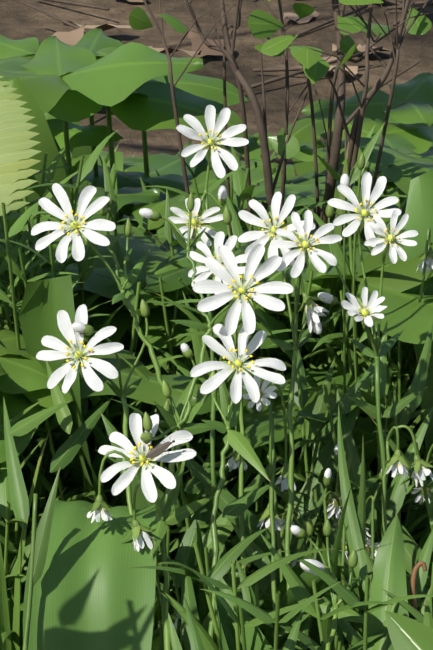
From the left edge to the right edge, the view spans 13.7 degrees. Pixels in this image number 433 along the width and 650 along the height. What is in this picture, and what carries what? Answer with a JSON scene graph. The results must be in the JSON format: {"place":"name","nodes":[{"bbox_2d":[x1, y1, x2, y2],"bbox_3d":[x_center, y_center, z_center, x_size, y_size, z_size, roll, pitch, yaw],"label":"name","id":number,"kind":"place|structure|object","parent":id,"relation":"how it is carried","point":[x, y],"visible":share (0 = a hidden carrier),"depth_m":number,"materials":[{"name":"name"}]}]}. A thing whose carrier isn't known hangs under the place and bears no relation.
{"place":"outdoors","nodes":[
{"label":"outdoors","id":0,"kind":"place"},
{"bbox_2d":[0,0,432,218],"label":"ground","id":1,"kind":"structure","parent":0,"point":[19,20],"depth_m":1.79,"materials":[{"name":"soil"}]},
{"bbox_2d":[0,28,432,319],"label":"broad leaves","id":2,"kind":"object","parent":1,"relation":"on","point":[90,73],"visible":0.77,"depth_m":0.81,"materials":[{"name":"green plant"}]},
{"bbox_2d":[0,78,432,563],"bbox_3d":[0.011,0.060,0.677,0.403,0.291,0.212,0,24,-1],"label":"understorey","id":3,"kind":"object","parent":1,"relation":"on","point":[39,289],"visible":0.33,"depth_m":0.63,"materials":[{"name":"green plant"}]},
{"bbox_2d":[0,76,41,215],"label":"fern leaf","id":4,"kind":"object","parent":3,"relation":"on","point":[16,154],"visible":1,"depth_m":0.60,"materials":[{"name":"green plant"}]},
{"bbox_2d":[0,321,432,649],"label":"understorey","id":5,"kind":"object","parent":1,"relation":"on","point":[308,457],"visible":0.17,"depth_m":0.59,"materials":[{"name":"green plant"}]},
{"bbox_2d":[322,511,337,534],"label":"flower","id":6,"kind":"object","parent":5,"relation":"on","point":[335,521],"visible":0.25,"depth_m":0.57,"materials":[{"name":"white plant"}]},
{"bbox_2d":[0,320,432,649],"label":"leaves","id":7,"kind":"object","parent":1,"relation":"on","point":[88,586],"visible":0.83,"depth_m":0.52,"materials":[{"name":"green plant"}]},
{"bbox_2d":[278,507,303,529],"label":"spent flower","id":8,"kind":"object","parent":7,"relation":"attached to","point":[293,518],"visible":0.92,"depth_m":0.54,"materials":[{"name":"white plant"}]},
{"bbox_2d":[321,489,353,518],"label":"flower","id":9,"kind":"object","parent":7,"relation":"attached to","point":[332,506],"visible":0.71,"depth_m":0.55,"materials":[{"name":"white plant"}]},
{"bbox_2d":[330,535,347,564],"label":"flower","id":10,"kind":"object","parent":7,"relation":"attached to","point":[346,559],"visible":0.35,"depth_m":0.55,"materials":[{"name":"white plant"}]},
{"bbox_2d":[365,523,370,540],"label":"flower","id":11,"kind":"object","parent":7,"relation":"on","point":[367,533],"visible":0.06,"depth_m":0.56,"materials":[{"name":"white plant"}]},
{"bbox_2d":[365,537,380,560],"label":"flower","id":12,"kind":"object","parent":7,"relation":"on","point":[368,545],"visible":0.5,"depth_m":0.55,"materials":[{"name":"white plant"}]},
{"bbox_2d":[23,0,432,208],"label":"leaf litter","id":13,"kind":"object","parent":1,"relation":"on","point":[73,37],"visible":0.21,"depth_m":1.75,"materials":[{"name":"brown plant"}]},
{"bbox_2d":[72,152,430,649],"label":"flower stems","id":14,"kind":"object","parent":1,"relation":"on","point":[237,441],"visible":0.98,"depth_m":0.53,"materials":[{"name":"green plant"}]},
{"bbox_2d":[31,183,115,262],"bbox_3d":[-0.041,-0.029,0.517,0.025,0.018,0.018,0,24,-1],"label":"flower","id":15,"kind":"object","parent":14,"relation":"attached to","point":[76,223],"visible":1,"depth_m":0.52,"materials":[{"name":"white plant"}]},
{"bbox_2d":[36,304,123,392],"bbox_3d":[-0.039,0.007,0.513,0.026,0.020,0.018,0,24,-1],"label":"flower","id":16,"kind":"object","parent":14,"relation":"attached to","point":[84,358],"visible":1,"depth_m":0.51,"materials":[{"name":"white plant"}]},
{"bbox_2d":[83,495,114,522],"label":"spent flower","id":17,"kind":"object","parent":14,"relation":"attached to","point":[96,512],"visible":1,"depth_m":0.51,"materials":[{"name":"white plant"}]},
{"bbox_2d":[122,520,153,551],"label":"spent flower","id":18,"kind":"object","parent":14,"relation":"attached to","point":[137,529],"visible":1,"depth_m":0.51,"materials":[{"name":"white plant"}]},
{"bbox_2d":[98,413,195,502],"bbox_3d":[-0.020,0.037,0.509,0.028,0.018,0.020,0,24,-1],"label":"flower","id":19,"kind":"object","parent":14,"relation":"attached to","point":[144,464],"visible":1,"depth_m":0.51,"materials":[{"name":"white plant"}]},
{"bbox_2d":[145,435,188,460],"bbox_3d":[-0.013,0.034,0.506,0.013,0.008,0.004,0,24,-1],"label":"moth","id":20,"kind":"object","parent":19,"relation":"on","point":[157,450],"visible":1,"depth_m":0.51,"materials":[{"name":"brown"}]},
{"bbox_2d":[168,198,222,245],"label":"flower","id":21,"kind":"object","parent":14,"relation":"attached to","point":[198,222],"visible":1,"depth_m":0.55,"materials":[{"name":"white plant"}]},
{"bbox_2d":[176,105,248,177],"bbox_3d":[-0.001,-0.055,0.540,0.022,0.018,0.016,0,24,-1],"label":"flower","id":22,"kind":"object","parent":14,"relation":"attached to","point":[211,143],"visible":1,"depth_m":0.54,"materials":[{"name":"white plant"}]},
{"bbox_2d":[188,231,247,294],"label":"flower","id":23,"kind":"object","parent":14,"relation":"attached to","point":[230,243],"visible":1,"depth_m":0.53,"materials":[{"name":"white plant"}]},
{"bbox_2d":[225,449,247,471],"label":"spent flower","id":24,"kind":"object","parent":14,"relation":"attached to","point":[235,458],"visible":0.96,"depth_m":0.55,"materials":[{"name":"white plant"}]},
{"bbox_2d":[190,324,285,403],"bbox_3d":[0.006,0.011,0.516,0.028,0.017,0.020,0,24,-1],"label":"flower","id":25,"kind":"object","parent":14,"relation":"attached to","point":[236,366],"visible":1,"depth_m":0.52,"materials":[{"name":"white plant"}]},
{"bbox_2d":[193,244,292,334],"bbox_3d":[0.007,-0.010,0.513,0.029,0.022,0.017,0,24,-1],"label":"flower","id":26,"kind":"object","parent":14,"relation":"attached to","point":[239,293],"visible":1,"depth_m":0.51,"materials":[{"name":"white plant"}]},
{"bbox_2d":[242,375,276,411],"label":"flower","id":27,"kind":"object","parent":14,"relation":"attached to","point":[266,393],"visible":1,"depth_m":0.53,"materials":[{"name":"white plant"}]},
{"bbox_2d":[252,503,285,530],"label":"spent flower","id":28,"kind":"object","parent":14,"relation":"attached to","point":[277,519],"visible":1,"depth_m":0.54,"materials":[{"name":"white plant"}]},
{"bbox_2d":[238,192,315,265],"bbox_3d":[0.018,-0.028,0.530,0.023,0.018,0.014,0,24,-1],"label":"flower","id":29,"kind":"object","parent":14,"relation":"attached to","point":[266,234],"visible":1,"depth_m":0.53,"materials":[{"name":"white plant"}]},
{"bbox_2d":[275,462,300,491],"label":"spent flower","id":30,"kind":"object","parent":14,"relation":"attached to","point":[282,479],"visible":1,"depth_m":0.54,"materials":[{"name":"white plant"}]},
{"bbox_2d":[292,545,307,567],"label":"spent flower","id":31,"kind":"object","parent":14,"relation":"attached to","point":[302,549],"visible":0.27,"depth_m":0.56,"materials":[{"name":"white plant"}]},
{"bbox_2d":[271,210,341,277],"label":"flower","id":32,"kind":"object","parent":14,"relation":"attached to","point":[305,248],"visible":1,"depth_m":0.52,"materials":[{"name":"white plant"}]},
{"bbox_2d":[297,292,328,332],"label":"spent flower","id":33,"kind":"object","parent":14,"relation":"attached to","point":[314,310],"visible":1,"depth_m":0.53,"materials":[{"name":"white plant"}]},
{"bbox_2d":[327,172,400,246],"bbox_3d":[0.044,-0.034,0.535,0.022,0.018,0.015,0,24,-1],"label":"flower","id":34,"kind":"object","parent":14,"relation":"attached to","point":[367,210],"visible":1,"depth_m":0.54,"materials":[{"name":"white plant"}]},
{"bbox_2d":[341,287,386,329],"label":"flower","id":35,"kind":"object","parent":14,"relation":"attached to","point":[359,310],"visible":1,"depth_m":0.53,"materials":[{"name":"white plant"}]},
{"bbox_2d":[364,210,417,263],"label":"flower","id":36,"kind":"object","parent":14,"relation":"attached to","point":[390,240],"visible":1,"depth_m":0.53,"materials":[{"name":"white plant"}]},
{"bbox_2d":[384,449,411,477],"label":"spent flower","id":37,"kind":"object","parent":14,"relation":"attached to","point":[397,464],"visible":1,"depth_m":0.53,"materials":[{"name":"white plant"}]},
{"bbox_2d":[403,455,432,486],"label":"spent flower","id":38,"kind":"object","parent":14,"relation":"attached to","point":[419,464],"visible":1,"depth_m":0.53,"materials":[{"name":"white plant"}]},
{"bbox_2d":[409,482,432,504],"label":"flower","id":39,"kind":"object","parent":14,"relation":"attached to","point":[420,497],"visible":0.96,"depth_m":0.56,"materials":[{"name":"white plant"}]},
{"bbox_2d":[413,246,432,272],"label":"spent flower","id":40,"kind":"object","parent":14,"relation":"attached to","point":[429,263],"visible":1,"depth_m":0.57,"materials":[{"name":"white plant"}]},
{"bbox_2d":[129,0,432,487],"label":"shrub","id":41,"kind":"object","parent":1,"relation":"on","point":[310,60],"visible":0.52,"depth_m":0.66,"materials":[{"name":"brown plant"}]},
{"bbox_2d":[132,488,432,649],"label":"grass","id":42,"kind":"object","parent":1,"relation":"on","point":[306,591],"visible":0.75,"depth_m":0.50,"materials":[{"name":"green plant"}]},
{"bbox_2d":[170,611,178,629],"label":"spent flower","id":43,"kind":"object","parent":42,"relation":"on","point":[175,623],"visible":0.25,"depth_m":0.55,"materials":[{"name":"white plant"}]},
{"bbox_2d":[171,609,200,621],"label":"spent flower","id":44,"kind":"object","parent":42,"relation":"on","point":[179,616],"visible":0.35,"depth_m":0.53,"materials":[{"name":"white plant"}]}
]}

